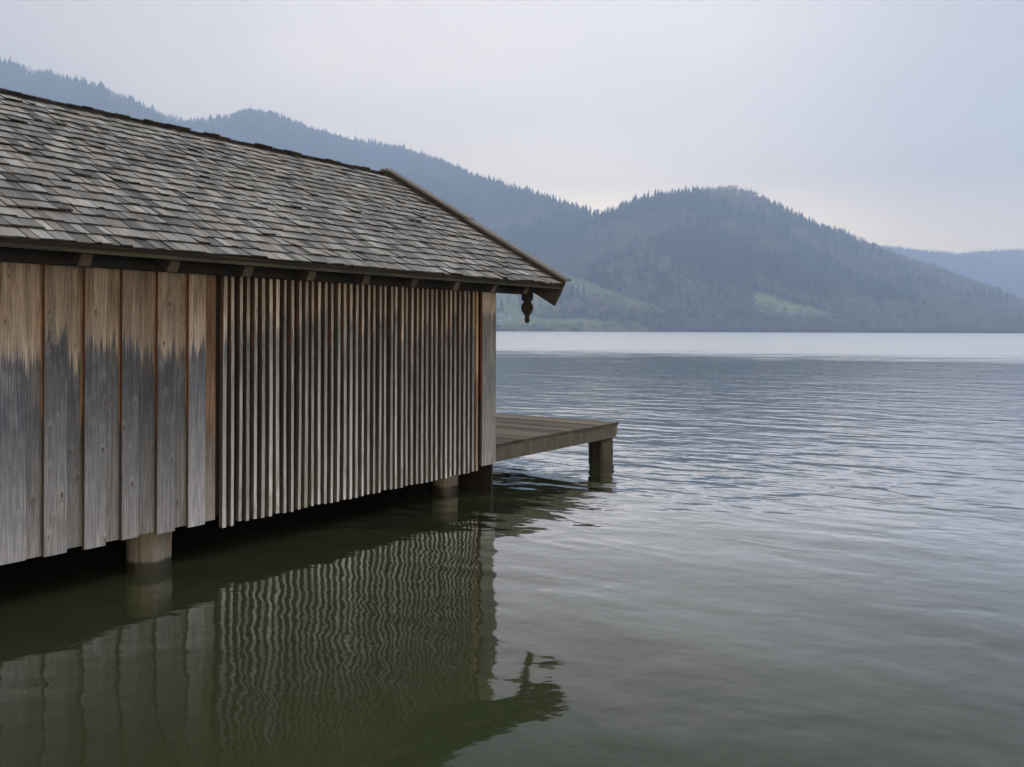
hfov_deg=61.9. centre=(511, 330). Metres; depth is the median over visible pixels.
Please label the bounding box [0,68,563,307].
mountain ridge
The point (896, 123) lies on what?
sky
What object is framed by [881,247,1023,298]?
distant hills
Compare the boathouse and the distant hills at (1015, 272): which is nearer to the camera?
the boathouse
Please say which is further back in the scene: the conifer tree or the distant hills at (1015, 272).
the distant hills at (1015, 272)
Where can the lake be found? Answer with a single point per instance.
(772, 549)
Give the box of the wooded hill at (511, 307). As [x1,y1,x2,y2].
[496,194,1023,332]
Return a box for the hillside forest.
[0,56,1023,331]
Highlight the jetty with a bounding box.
[496,413,618,461]
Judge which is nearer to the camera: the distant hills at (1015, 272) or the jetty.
the jetty
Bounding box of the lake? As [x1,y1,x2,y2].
[0,331,1023,766]
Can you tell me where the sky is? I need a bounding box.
[0,0,1023,254]
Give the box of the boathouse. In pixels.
[0,88,571,573]

